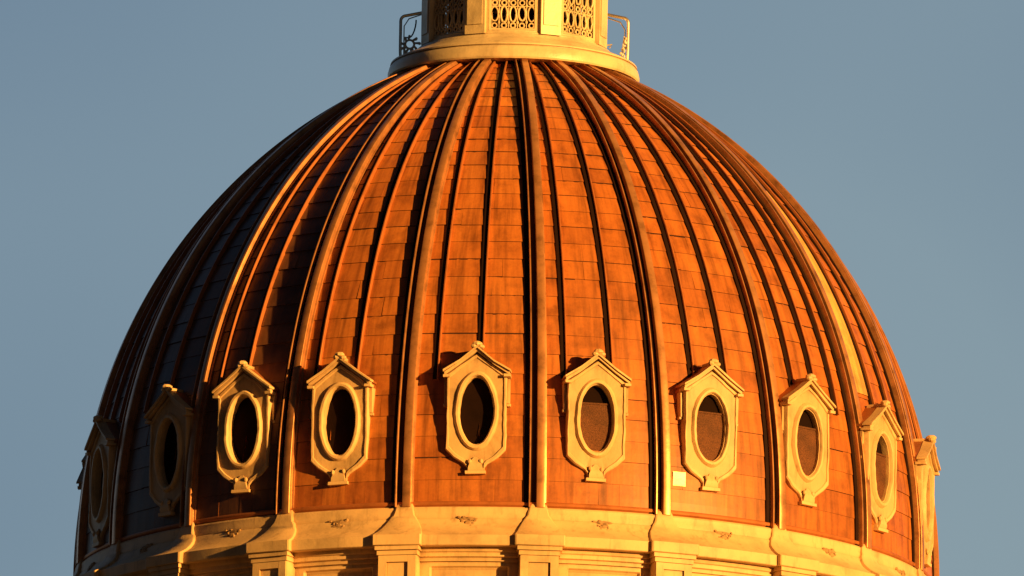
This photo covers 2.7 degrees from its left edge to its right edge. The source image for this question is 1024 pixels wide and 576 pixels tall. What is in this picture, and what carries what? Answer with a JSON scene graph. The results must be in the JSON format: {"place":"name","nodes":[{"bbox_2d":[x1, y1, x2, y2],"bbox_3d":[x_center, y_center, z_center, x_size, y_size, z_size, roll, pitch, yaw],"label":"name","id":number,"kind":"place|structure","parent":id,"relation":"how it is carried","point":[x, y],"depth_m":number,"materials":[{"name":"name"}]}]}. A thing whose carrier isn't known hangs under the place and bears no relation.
{"place":"outdoors","nodes":[
{"label":"outdoors","id":0,"kind":"place"},
{"bbox_2d":[73,0,940,575],"bbox_3d":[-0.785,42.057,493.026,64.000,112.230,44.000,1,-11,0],"label":"domed building","id":1,"kind":"structure","parent":0,"point":[513,288],"depth_m":493.38,"materials":[{"name":"orange tile"}]},
{"bbox_2d":[76,463,84,488],"bbox_3d":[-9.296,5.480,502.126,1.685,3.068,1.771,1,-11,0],"label":"dormer window","id":2,"kind":"structure","parent":1,"relation":"in","point":[80,478],"depth_m":501.81,"materials":[{"name":"beige paint"}]},
{"bbox_2d":[81,455,86,467],"bbox_3d":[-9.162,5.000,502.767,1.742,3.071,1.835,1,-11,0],"label":"dormer window","id":3,"kind":"structure","parent":1,"relation":"in","point":[84,458],"depth_m":502.42,"materials":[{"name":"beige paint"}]},
{"bbox_2d":[83,416,149,547],"bbox_3d":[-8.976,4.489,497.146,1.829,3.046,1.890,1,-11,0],"label":"dormer window","id":4,"kind":"structure","parent":1,"relation":"in","point":[101,445],"depth_m":496.93,"materials":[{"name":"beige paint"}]},
{"bbox_2d":[144,384,194,517],"bbox_3d":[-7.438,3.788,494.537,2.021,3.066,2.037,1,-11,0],"label":"dormer window","id":5,"kind":"structure","parent":1,"relation":"in","point":[170,418],"depth_m":494.27,"materials":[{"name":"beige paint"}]},
{"bbox_2d":[212,361,278,493],"bbox_3d":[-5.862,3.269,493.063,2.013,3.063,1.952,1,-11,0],"label":"dormer window","id":6,"kind":"structure","parent":1,"relation":"in","point":[247,403],"depth_m":492.71,"materials":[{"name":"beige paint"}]},
{"bbox_2d":[306,352,376,485],"bbox_3d":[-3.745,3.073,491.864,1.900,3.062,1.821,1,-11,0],"label":"dormer window","id":7,"kind":"structure","parent":1,"relation":"in","point":[342,399],"depth_m":491.38,"materials":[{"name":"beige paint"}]},
{"bbox_2d":[443,342,511,474],"bbox_3d":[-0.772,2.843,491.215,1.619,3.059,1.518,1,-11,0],"label":"dormer window","id":8,"kind":"structure","parent":1,"relation":"in","point":[476,386],"depth_m":490.78,"materials":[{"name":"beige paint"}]},
{"bbox_2d":[562,349,631,481],"bbox_3d":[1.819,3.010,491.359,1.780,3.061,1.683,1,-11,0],"label":"dormer window","id":9,"kind":"structure","parent":1,"relation":"in","point":[595,398],"depth_m":490.90,"materials":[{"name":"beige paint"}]},
{"bbox_2d":[674,358,743,491],"bbox_3d":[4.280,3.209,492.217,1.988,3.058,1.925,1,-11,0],"label":"dormer window","id":10,"kind":"structure","parent":1,"relation":"in","point":[707,400],"depth_m":491.74,"materials":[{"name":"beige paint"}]},
{"bbox_2d":[779,374,835,506],"bbox_3d":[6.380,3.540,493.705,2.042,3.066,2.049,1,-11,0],"label":"dormer window","id":11,"kind":"structure","parent":1,"relation":"in","point":[805,409],"depth_m":493.31,"materials":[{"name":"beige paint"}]},
{"bbox_2d":[856,401,903,533],"bbox_3d":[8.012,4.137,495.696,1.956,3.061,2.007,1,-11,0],"label":"dormer window","id":12,"kind":"structure","parent":1,"relation":"in","point":[879,429],"depth_m":495.48,"materials":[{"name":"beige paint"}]},
{"bbox_2d":[913,435,940,567],"bbox_3d":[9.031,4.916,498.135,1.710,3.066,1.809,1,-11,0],"label":"dormer window","id":13,"kind":"structure","parent":1,"relation":"in","point":[925,460],"depth_m":498.03,"materials":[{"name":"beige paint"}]},
{"bbox_2d":[0,0,1023,575],"label":"sky","id":14,"kind":"structure","parent":0,"point":[897,126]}
]}

